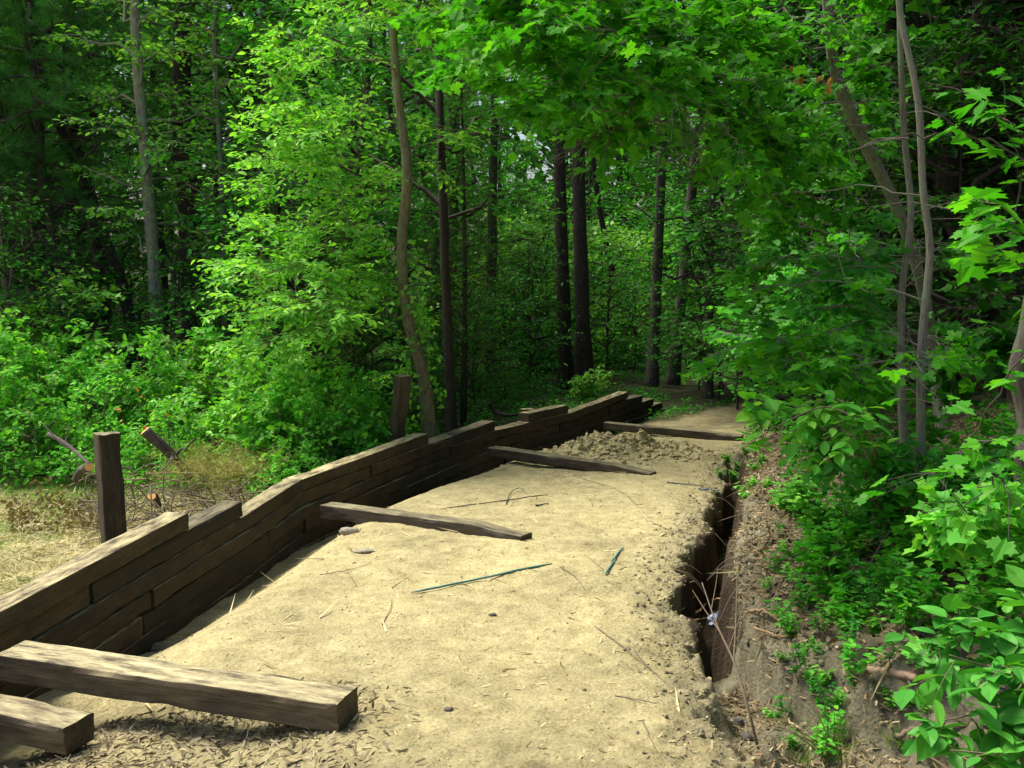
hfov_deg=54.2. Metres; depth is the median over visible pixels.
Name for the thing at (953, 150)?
forest tree
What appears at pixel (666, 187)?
forest tree
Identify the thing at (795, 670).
bank seedling
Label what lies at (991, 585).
maple seedling
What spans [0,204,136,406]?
understory sapling
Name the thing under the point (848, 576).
maple seedling
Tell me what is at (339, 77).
forest tree
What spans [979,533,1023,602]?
maple seedling
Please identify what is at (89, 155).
forest pine
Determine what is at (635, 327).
understory sapling
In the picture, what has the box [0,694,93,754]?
tie
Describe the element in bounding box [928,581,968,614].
bank seedling
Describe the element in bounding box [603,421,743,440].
cross beam
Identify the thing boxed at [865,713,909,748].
grass tuft
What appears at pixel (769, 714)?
bank seedling
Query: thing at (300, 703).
cross beam
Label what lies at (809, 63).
forest tree
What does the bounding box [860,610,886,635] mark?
bank seedling
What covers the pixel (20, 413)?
bush
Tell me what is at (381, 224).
forest tree
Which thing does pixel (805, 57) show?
slender tree
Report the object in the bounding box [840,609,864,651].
bank seedling
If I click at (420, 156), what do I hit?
forest pine
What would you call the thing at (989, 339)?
slim maple
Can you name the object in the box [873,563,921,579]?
bank seedling
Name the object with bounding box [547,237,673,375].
understory sapling
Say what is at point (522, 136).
sky
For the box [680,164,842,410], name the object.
understory sapling
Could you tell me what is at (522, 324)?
understory sapling
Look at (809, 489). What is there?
bank seedling
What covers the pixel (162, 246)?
forest pine
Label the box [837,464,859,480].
bank seedling
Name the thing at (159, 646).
stone
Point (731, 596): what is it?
hanging root
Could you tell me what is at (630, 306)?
understory sapling
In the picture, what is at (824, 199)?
understory sapling
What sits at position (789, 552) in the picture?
bank seedling
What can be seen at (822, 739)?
bank seedling
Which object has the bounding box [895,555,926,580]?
bank seedling
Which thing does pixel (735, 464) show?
bank seedling
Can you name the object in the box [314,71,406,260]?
forest tree
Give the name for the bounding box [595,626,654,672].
twig
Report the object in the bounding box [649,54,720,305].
forest tree
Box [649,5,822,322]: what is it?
forest tree
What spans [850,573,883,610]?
bank seedling
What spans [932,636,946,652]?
bank seedling
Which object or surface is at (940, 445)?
bank seedling
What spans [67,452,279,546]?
brush tangle
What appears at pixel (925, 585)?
maple seedling
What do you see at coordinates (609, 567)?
metal rod
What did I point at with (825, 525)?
bank seedling
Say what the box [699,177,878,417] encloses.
understory sapling
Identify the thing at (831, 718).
bank seedling
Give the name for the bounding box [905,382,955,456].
maple seedling
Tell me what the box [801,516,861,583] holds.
maple seedling
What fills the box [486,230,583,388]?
understory sapling
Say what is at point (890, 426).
bank seedling
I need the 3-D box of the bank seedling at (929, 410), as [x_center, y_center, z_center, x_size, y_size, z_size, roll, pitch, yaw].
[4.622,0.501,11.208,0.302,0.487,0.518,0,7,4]
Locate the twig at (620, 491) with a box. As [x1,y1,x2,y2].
[582,478,649,517]
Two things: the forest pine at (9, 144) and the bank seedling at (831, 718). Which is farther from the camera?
the forest pine at (9, 144)
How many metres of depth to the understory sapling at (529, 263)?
37.26 m
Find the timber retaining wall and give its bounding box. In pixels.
[0,391,664,698]
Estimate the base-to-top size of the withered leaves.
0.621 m
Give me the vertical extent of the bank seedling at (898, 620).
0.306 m
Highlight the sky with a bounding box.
[11,0,906,266]
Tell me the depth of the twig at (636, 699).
5.51 m
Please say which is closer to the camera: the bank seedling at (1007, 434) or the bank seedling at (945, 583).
the bank seedling at (945, 583)
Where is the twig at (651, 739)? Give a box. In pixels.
[642,720,672,765]
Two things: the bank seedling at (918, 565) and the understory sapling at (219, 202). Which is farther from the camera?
the understory sapling at (219, 202)
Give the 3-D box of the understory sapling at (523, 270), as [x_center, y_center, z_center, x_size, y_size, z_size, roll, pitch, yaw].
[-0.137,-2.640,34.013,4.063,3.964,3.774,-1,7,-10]
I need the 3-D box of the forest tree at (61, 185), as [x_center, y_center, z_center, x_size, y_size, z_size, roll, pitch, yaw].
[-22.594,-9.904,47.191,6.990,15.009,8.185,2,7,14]
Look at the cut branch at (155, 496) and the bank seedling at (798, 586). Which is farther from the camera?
the cut branch at (155, 496)
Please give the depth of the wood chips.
6.42 m
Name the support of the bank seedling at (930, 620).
on the ground at (312, 653)
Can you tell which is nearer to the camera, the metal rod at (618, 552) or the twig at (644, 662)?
the twig at (644, 662)
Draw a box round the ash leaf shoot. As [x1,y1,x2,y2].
[735,382,898,485]
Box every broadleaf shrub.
[796,418,1014,522]
[902,473,1023,578]
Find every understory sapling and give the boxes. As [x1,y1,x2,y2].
[0,172,89,393]
[0,183,93,341]
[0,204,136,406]
[0,226,78,333]
[0,262,157,412]
[2,191,216,371]
[25,226,185,380]
[29,265,86,338]
[87,231,179,338]
[93,248,260,398]
[110,272,180,333]
[120,287,180,342]
[124,202,211,330]
[130,180,268,313]
[132,200,365,389]
[168,188,319,369]
[200,126,402,382]
[206,257,273,346]
[224,173,482,400]
[277,246,442,417]
[304,236,395,329]
[344,277,408,363]
[383,273,508,382]
[387,246,459,326]
[407,220,533,387]
[409,186,549,304]
[427,251,514,348]
[429,284,533,408]
[437,232,533,318]
[452,266,567,399]
[452,272,548,370]
[455,228,596,369]
[458,207,571,283]
[458,249,553,358]
[461,177,593,253]
[472,224,606,379]
[475,235,573,325]
[480,196,598,299]
[480,206,628,358]
[483,127,649,288]
[483,260,553,346]
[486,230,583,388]
[497,188,621,307]
[501,284,573,372]
[511,277,595,359]
[516,155,675,293]
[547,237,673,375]
[549,225,669,357]
[549,266,649,359]
[552,216,676,320]
[569,193,692,308]
[569,228,676,330]
[569,231,651,331]
[570,281,648,354]
[571,295,645,369]
[586,166,728,303]
[587,178,704,328]
[589,259,669,346]
[590,253,672,370]
[618,216,704,332]
[624,193,737,343]
[631,256,734,389]
[654,202,781,399]
[662,178,789,409]
[678,258,822,419]
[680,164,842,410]
[685,253,731,321]
[687,214,914,415]
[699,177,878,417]
[706,71,988,360]
[725,97,1019,415]
[746,129,913,406]
[748,6,1023,391]
[776,37,1022,409]
[780,104,984,429]
[835,59,1019,372]
[850,20,1023,399]
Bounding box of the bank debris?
[716,402,993,767]
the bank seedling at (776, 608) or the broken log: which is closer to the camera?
the broken log
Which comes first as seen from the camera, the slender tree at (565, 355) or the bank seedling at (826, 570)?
the bank seedling at (826, 570)
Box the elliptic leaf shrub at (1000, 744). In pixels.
[883,564,1023,767]
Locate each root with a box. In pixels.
[674,565,702,574]
[674,569,709,599]
[695,595,740,613]
[706,564,747,580]
[717,580,749,623]
[745,608,779,621]
[754,626,799,637]
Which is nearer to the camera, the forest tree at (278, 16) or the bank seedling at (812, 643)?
the bank seedling at (812, 643)
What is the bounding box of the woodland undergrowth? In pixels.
[0,316,963,488]
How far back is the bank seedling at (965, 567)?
5.93 m
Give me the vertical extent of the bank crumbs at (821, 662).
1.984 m
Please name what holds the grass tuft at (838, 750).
on the ground at (312, 653)
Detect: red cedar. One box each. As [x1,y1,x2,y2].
[315,196,393,425]
[382,52,529,424]
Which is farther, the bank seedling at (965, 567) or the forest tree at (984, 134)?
the forest tree at (984, 134)
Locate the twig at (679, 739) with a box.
[674,728,699,744]
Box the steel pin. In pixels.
[150,485,152,518]
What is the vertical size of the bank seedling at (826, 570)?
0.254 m
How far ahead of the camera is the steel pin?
9.14 m
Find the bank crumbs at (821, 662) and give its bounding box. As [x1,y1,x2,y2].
[728,427,1014,733]
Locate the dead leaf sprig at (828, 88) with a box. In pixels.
[782,65,832,94]
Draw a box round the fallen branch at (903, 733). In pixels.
[895,722,985,738]
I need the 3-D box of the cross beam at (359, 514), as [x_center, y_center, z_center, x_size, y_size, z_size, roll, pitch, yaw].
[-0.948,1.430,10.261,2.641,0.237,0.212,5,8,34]
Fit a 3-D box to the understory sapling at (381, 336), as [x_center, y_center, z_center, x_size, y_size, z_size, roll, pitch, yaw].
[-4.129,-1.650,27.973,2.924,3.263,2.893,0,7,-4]
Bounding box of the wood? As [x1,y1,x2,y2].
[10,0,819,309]
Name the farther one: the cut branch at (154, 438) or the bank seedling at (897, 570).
the cut branch at (154, 438)
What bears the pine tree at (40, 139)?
on the ground at (312, 653)
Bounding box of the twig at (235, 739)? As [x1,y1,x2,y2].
[210,737,278,745]
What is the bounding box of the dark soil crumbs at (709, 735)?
[617,462,752,767]
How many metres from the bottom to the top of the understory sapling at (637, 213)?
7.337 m
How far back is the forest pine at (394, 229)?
53.87 m
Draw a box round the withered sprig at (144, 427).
[115,387,168,428]
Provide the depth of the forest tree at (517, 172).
57.52 m
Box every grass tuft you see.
[760,694,874,765]
[775,735,826,767]
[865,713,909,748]
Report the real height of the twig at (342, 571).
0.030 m
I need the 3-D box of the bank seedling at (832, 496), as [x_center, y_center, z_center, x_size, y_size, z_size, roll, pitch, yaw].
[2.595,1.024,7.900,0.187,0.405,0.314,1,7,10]
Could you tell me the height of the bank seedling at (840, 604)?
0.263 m
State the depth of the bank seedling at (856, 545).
6.77 m
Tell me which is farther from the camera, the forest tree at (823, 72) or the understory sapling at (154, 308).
the forest tree at (823, 72)
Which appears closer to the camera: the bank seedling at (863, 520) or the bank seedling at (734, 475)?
the bank seedling at (863, 520)
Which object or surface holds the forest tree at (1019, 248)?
on the ground at (312, 653)
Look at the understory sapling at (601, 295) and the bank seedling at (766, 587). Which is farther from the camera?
the understory sapling at (601, 295)
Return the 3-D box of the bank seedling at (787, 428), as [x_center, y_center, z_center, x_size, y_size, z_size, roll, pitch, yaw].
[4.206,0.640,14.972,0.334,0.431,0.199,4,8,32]
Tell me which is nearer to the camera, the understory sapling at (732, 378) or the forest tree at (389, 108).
the understory sapling at (732, 378)
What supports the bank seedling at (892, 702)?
on the ground at (312, 653)
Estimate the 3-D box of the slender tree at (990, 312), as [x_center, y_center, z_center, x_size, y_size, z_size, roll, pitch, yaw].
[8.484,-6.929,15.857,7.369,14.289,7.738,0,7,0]
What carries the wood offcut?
on the timber retaining wall
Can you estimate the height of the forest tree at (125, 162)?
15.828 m
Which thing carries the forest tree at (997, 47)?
on the ground at (312, 653)
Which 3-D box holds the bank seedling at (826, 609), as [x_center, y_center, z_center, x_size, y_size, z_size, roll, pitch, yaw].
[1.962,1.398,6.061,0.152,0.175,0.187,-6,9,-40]
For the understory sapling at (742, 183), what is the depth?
17.68 m
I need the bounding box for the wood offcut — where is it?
[520,408,533,411]
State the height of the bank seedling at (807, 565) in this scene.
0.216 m
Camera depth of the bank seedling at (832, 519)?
7.37 m
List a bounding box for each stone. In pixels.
[18,523,42,530]
[149,642,173,651]
[338,527,360,534]
[353,548,374,552]
[444,707,452,710]
[731,717,744,727]
[741,732,753,740]
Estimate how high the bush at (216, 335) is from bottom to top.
2.483 m
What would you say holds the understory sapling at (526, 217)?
on the ground at (312, 653)
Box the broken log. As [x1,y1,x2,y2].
[842,666,917,681]
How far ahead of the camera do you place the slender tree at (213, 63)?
20.89 m
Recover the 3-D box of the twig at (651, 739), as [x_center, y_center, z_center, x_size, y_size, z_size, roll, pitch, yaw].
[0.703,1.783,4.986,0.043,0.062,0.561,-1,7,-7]
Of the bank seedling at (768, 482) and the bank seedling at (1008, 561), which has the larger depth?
the bank seedling at (768, 482)
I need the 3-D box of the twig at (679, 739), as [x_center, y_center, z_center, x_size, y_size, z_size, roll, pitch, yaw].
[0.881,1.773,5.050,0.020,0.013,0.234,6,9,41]
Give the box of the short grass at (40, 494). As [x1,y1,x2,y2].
[0,461,323,571]
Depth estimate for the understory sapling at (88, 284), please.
20.84 m
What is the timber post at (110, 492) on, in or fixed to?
on the ground at (312, 653)
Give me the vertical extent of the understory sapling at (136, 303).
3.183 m
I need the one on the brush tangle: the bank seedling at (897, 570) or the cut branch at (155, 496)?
the cut branch at (155, 496)
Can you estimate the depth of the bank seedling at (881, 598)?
6.03 m
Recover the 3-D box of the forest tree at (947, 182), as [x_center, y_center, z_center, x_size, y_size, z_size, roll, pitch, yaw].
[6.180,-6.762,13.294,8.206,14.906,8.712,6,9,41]
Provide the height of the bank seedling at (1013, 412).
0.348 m
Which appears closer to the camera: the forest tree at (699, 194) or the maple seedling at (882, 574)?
the maple seedling at (882, 574)
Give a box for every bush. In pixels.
[0,310,77,470]
[0,326,105,451]
[0,362,122,490]
[5,323,149,442]
[10,371,159,483]
[15,318,214,462]
[95,391,226,492]
[96,337,246,463]
[130,344,308,483]
[149,307,311,441]
[191,362,352,490]
[220,354,391,487]
[244,424,335,496]
[284,355,420,462]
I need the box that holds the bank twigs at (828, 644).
[714,406,1013,767]
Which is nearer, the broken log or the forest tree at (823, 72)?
the broken log
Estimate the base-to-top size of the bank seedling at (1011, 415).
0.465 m
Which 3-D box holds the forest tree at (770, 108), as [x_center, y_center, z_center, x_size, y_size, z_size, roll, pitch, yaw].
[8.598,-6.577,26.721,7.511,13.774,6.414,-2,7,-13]
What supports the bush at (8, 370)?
on the ground at (312, 653)
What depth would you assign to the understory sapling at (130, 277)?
35.79 m
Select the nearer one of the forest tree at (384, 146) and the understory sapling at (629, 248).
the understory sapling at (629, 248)
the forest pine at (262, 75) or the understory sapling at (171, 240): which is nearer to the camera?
the forest pine at (262, 75)
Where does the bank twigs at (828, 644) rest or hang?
on the ground at (312, 653)
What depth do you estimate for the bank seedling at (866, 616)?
5.87 m
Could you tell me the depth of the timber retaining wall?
9.14 m
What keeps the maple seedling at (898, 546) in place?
on the ground at (312, 653)
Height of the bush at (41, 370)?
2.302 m
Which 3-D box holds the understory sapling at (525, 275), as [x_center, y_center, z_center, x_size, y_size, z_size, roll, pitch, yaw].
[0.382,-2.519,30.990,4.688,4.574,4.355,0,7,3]
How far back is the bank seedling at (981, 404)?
10.03 m
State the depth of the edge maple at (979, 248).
3.37 m
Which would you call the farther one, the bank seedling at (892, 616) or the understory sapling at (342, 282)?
the understory sapling at (342, 282)
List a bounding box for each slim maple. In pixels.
[680,0,1001,476]
[705,16,969,481]
[722,0,1023,419]
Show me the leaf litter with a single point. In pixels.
(805, 632)
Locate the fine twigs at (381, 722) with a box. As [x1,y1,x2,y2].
[39,431,736,767]
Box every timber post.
[93,431,126,543]
[389,374,411,441]
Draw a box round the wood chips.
[8,436,766,767]
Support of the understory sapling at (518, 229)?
on the ground at (312, 653)
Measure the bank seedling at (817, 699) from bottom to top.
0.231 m
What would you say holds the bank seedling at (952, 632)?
on the ground at (312, 653)
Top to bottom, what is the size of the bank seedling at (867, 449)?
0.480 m
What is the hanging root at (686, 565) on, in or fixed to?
attached to the ground at (312, 653)
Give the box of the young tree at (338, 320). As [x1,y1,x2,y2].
[191,0,500,438]
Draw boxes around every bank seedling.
[714,468,726,478]
[719,452,735,464]
[728,468,738,481]
[733,460,740,470]
[733,483,752,494]
[738,489,752,498]
[741,443,750,456]
[742,430,765,451]
[743,418,757,441]
[745,459,764,471]
[747,475,758,486]
[754,417,775,436]
[756,452,768,464]
[758,576,774,592]
[760,548,786,573]
[761,475,773,488]
[762,707,778,720]
[764,597,791,621]
[767,488,796,517]
[772,482,796,516]
[772,693,791,717]
[773,650,787,661]
[775,521,784,538]
[775,617,802,638]
[776,539,789,552]
[777,540,804,561]
[777,611,796,634]
[780,561,800,583]
[781,413,798,436]
[781,727,801,749]
[785,490,807,516]
[785,589,814,613]
[786,498,817,516]
[787,642,821,683]
[788,505,811,534]
[790,571,810,610]
[791,453,819,483]
[792,480,815,501]
[794,586,817,609]
[795,555,821,577]
[796,643,809,660]
[798,475,818,491]
[798,494,833,511]
[799,519,839,550]
[802,533,840,553]
[802,668,814,683]
[806,507,837,550]
[806,672,818,699]
[807,478,828,505]
[807,516,853,551]
[807,611,835,636]
[807,635,825,655]
[808,665,836,685]
[809,676,841,715]
[809,721,840,764]
[810,492,823,507]
[810,550,850,583]
[810,599,837,621]
[812,507,840,530]
[816,704,847,741]
[820,707,836,723]
[821,600,852,623]
[824,447,844,474]
[824,555,852,574]
[826,552,859,580]
[827,489,851,515]
[827,588,871,621]
[829,485,849,518]
[829,570,847,585]
[830,581,857,604]
[830,599,864,612]
[830,687,848,708]
[833,557,868,609]
[833,614,849,633]
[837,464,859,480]
[837,636,885,681]
[838,425,883,475]
[839,631,856,661]
[840,534,872,559]
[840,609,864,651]
[841,659,860,692]
[842,494,861,535]
[845,582,876,607]
[845,661,867,683]
[846,416,898,456]
[847,475,915,550]
[849,529,873,553]
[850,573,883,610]
[852,606,869,626]
[856,433,877,463]
[857,414,892,447]
[857,575,885,616]
[860,508,901,555]
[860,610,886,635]
[861,571,880,600]
[864,555,895,589]
[865,435,915,489]
[870,519,895,549]
[870,561,899,594]
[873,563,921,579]
[873,593,891,609]
[876,582,928,632]
[877,551,915,586]
[880,685,892,698]
[881,631,907,666]
[883,687,897,708]
[884,606,894,620]
[885,555,941,626]
[887,417,912,455]
[892,567,937,598]
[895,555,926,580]
[903,689,913,707]
[906,642,937,674]
[910,439,950,469]
[911,409,934,436]
[921,705,933,714]
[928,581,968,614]
[929,613,947,634]
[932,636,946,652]
[934,585,977,633]
[936,625,960,647]
[942,558,985,586]
[946,556,994,591]
[955,587,1002,638]
[959,508,976,575]
[962,549,1011,584]
[964,580,994,603]
[966,381,1001,437]
[970,414,1015,474]
[971,431,1013,456]
[975,580,1023,619]
[980,403,1015,434]
[988,409,1015,425]
[990,560,1022,587]
[990,592,1023,623]
[997,413,1016,460]
[1002,422,1016,457]
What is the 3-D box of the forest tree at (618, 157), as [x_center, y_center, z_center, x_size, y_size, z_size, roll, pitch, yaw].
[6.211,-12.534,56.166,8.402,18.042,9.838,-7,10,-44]
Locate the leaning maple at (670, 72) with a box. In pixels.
[386,0,950,440]
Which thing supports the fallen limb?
on the ground at (312, 653)
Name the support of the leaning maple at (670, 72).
on the ground at (312, 653)
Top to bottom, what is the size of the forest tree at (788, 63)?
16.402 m
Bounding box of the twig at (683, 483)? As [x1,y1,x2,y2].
[667,482,703,485]
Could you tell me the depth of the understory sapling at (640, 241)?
40.41 m
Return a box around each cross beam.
[0,640,357,732]
[320,502,531,540]
[488,446,655,474]
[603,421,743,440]
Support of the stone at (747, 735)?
on the ground at (312, 653)
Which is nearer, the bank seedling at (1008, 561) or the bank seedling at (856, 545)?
the bank seedling at (1008, 561)
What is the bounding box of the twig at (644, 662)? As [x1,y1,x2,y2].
[627,640,664,681]
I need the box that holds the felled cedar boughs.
[136,436,294,507]
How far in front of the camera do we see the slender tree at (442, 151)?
17.30 m
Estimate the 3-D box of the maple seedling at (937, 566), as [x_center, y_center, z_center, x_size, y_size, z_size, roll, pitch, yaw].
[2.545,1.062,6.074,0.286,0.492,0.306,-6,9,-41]
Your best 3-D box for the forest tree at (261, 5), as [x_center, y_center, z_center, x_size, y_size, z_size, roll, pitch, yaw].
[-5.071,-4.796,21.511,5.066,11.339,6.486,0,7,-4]
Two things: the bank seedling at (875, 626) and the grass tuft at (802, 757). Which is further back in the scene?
the bank seedling at (875, 626)
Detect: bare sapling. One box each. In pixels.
[692,554,759,748]
[840,481,848,540]
[854,519,899,630]
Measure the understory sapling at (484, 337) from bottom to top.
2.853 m
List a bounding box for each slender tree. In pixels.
[0,0,107,401]
[93,0,320,377]
[223,0,569,431]
[414,38,518,381]
[509,1,637,351]
[537,0,594,391]
[554,0,631,388]
[590,0,727,386]
[657,0,993,405]
[663,0,765,385]
[732,0,1023,217]
[802,0,1023,371]
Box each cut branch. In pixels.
[20,422,88,462]
[72,462,93,482]
[140,426,201,479]
[147,491,161,508]
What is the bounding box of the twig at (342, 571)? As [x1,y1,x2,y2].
[320,563,371,574]
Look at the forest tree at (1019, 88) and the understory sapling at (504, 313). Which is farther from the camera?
the understory sapling at (504, 313)
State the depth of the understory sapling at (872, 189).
13.52 m
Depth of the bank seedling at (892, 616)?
5.85 m
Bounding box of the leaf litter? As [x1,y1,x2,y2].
[741,374,1023,689]
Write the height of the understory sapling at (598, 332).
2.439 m
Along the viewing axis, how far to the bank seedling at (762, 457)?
13.71 m
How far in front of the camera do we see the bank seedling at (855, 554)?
6.62 m
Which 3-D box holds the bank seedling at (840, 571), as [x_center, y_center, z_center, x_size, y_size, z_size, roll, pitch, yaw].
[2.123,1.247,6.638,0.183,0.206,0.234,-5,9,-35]
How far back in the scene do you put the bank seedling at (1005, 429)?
8.20 m
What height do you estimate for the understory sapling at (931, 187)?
5.853 m
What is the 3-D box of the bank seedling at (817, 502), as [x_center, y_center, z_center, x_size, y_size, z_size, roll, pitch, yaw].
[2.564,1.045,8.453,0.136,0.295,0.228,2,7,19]
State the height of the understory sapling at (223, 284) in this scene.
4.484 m
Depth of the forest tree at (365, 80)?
19.87 m
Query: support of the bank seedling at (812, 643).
on the ground at (312, 653)
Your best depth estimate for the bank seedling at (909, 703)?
5.21 m
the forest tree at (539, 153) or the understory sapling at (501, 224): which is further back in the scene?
the forest tree at (539, 153)
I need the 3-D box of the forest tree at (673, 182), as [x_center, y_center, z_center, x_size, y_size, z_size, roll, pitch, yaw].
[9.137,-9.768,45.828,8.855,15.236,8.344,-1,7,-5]
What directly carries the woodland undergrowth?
on the ground at (312, 653)
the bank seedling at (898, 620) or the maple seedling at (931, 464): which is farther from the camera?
the maple seedling at (931, 464)
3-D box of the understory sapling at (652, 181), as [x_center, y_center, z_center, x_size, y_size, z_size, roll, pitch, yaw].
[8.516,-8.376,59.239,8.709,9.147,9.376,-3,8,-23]
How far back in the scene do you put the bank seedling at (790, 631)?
6.16 m
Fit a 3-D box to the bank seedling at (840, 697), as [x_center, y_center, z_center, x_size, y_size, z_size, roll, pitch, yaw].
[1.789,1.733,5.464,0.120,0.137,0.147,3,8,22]
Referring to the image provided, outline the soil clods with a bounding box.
[493,429,759,469]
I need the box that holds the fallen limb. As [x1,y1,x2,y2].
[485,398,539,416]
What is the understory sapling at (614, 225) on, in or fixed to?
on the ground at (312, 653)
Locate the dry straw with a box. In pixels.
[0,461,323,595]
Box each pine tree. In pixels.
[0,0,177,377]
[0,0,183,352]
[27,0,305,371]
[29,0,259,396]
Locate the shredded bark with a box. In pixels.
[4,675,436,767]
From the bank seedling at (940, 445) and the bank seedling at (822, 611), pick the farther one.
the bank seedling at (940, 445)
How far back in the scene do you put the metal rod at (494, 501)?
11.47 m
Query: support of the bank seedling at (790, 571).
on the ground at (312, 653)
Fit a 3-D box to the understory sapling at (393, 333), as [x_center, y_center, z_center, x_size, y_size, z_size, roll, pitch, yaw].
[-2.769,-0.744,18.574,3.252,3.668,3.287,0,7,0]
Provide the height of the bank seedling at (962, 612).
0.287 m
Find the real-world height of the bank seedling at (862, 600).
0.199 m
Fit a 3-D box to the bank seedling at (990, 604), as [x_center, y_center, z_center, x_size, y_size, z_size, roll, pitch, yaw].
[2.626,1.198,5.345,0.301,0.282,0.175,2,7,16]
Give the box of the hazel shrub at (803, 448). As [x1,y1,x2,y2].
[779,390,851,490]
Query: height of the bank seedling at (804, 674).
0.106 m
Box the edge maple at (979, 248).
[848,67,1023,563]
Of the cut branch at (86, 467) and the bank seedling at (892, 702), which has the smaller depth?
the bank seedling at (892, 702)
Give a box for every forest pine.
[0,0,39,187]
[0,0,122,339]
[0,0,170,348]
[0,0,171,348]
[0,0,263,372]
[1,4,130,294]
[9,5,158,303]
[45,0,240,358]
[52,82,142,315]
[102,0,324,356]
[116,0,392,334]
[173,36,306,326]
[329,0,518,345]
[370,90,476,297]
[384,84,484,309]
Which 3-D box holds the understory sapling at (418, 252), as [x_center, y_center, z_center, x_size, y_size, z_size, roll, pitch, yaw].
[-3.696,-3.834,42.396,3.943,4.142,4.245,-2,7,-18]
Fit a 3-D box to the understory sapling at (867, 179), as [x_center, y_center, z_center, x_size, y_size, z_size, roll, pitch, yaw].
[4.652,-1.327,12.700,2.468,4.390,4.200,5,8,33]
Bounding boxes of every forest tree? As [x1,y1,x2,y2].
[0,0,177,340]
[0,2,149,197]
[0,18,52,233]
[0,18,101,285]
[1,14,121,263]
[60,195,130,265]
[92,0,397,352]
[126,0,393,370]
[163,0,468,392]
[199,30,301,248]
[205,69,337,331]
[210,1,420,318]
[221,0,487,342]
[239,0,483,415]
[241,0,469,320]
[283,0,447,321]
[309,0,571,354]
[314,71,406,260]
[325,9,502,374]
[340,120,415,274]
[347,54,490,228]
[434,92,569,262]
[438,118,547,290]
[500,120,622,245]
[504,14,636,218]
[547,12,685,267]
[591,0,810,398]
[617,123,729,297]
[623,0,926,397]
[625,50,753,234]
[626,21,806,319]
[637,0,1023,412]
[643,0,910,382]
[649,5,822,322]
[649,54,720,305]
[651,0,849,312]
[657,0,988,403]
[678,0,1023,405]
[686,1,803,313]
[715,5,920,313]
[727,4,920,227]
[789,0,1023,357]
[789,0,1023,388]
[794,0,995,381]
[838,0,1023,224]
[873,6,1017,177]
[874,22,1001,185]
[879,0,1021,173]
[908,0,1001,343]
[917,67,1022,111]
[926,0,1007,183]
[971,283,978,330]
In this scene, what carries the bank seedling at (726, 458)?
on the ground at (312, 653)
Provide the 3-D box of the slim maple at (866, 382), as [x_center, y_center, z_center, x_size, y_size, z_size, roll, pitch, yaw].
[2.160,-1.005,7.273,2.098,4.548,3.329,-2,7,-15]
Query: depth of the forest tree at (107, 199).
42.36 m
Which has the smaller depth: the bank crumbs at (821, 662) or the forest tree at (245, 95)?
the bank crumbs at (821, 662)
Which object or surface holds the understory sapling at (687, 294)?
on the ground at (312, 653)
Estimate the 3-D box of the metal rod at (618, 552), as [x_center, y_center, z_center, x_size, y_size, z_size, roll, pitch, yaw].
[0.932,1.509,8.857,0.022,0.070,0.657,2,7,15]
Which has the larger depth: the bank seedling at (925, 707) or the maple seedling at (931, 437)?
the maple seedling at (931, 437)
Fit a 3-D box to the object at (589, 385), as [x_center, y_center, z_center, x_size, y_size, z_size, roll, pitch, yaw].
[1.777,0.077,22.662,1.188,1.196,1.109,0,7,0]
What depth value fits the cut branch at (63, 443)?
12.72 m
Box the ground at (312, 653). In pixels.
[0,267,1023,767]
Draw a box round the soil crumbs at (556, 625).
[6,433,772,767]
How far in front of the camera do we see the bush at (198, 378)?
16.42 m
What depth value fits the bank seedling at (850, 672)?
5.40 m
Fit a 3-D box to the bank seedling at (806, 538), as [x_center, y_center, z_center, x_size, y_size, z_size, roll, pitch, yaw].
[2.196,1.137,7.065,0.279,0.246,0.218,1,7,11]
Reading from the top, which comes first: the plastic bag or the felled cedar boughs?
the felled cedar boughs
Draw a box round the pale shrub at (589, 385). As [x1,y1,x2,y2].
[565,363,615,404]
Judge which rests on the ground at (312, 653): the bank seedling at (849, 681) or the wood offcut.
the bank seedling at (849, 681)
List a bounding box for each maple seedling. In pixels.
[769,404,788,434]
[780,418,797,447]
[789,481,839,542]
[792,522,832,579]
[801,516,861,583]
[803,551,839,606]
[828,579,867,629]
[833,481,872,540]
[835,550,866,607]
[850,439,924,545]
[859,535,913,586]
[870,546,909,601]
[874,442,945,538]
[874,479,951,577]
[875,451,903,488]
[895,561,954,638]
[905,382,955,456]
[909,452,947,480]
[909,522,952,581]
[941,419,976,478]
[962,578,1008,628]
[968,404,1014,479]
[971,566,1017,631]
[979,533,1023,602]
[987,471,1023,566]
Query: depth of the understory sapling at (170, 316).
35.24 m
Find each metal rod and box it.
[411,563,551,592]
[443,494,547,508]
[605,560,614,573]
[611,547,622,561]
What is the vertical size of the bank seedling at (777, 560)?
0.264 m
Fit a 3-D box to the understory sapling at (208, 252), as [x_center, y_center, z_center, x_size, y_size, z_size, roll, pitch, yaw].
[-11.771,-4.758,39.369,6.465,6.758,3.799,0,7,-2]
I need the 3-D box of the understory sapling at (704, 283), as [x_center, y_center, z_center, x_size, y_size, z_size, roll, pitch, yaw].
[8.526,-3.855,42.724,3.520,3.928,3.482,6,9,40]
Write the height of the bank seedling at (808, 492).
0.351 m
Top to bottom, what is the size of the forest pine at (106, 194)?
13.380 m
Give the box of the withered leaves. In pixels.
[0,475,98,534]
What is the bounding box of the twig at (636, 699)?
[615,695,683,707]
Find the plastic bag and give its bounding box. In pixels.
[707,612,717,627]
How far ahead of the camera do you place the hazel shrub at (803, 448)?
10.52 m
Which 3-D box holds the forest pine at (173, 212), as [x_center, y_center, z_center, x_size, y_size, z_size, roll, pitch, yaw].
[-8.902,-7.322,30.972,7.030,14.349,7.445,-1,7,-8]
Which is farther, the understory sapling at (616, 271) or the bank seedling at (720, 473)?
the understory sapling at (616, 271)
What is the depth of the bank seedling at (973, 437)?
8.26 m
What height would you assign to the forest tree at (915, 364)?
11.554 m

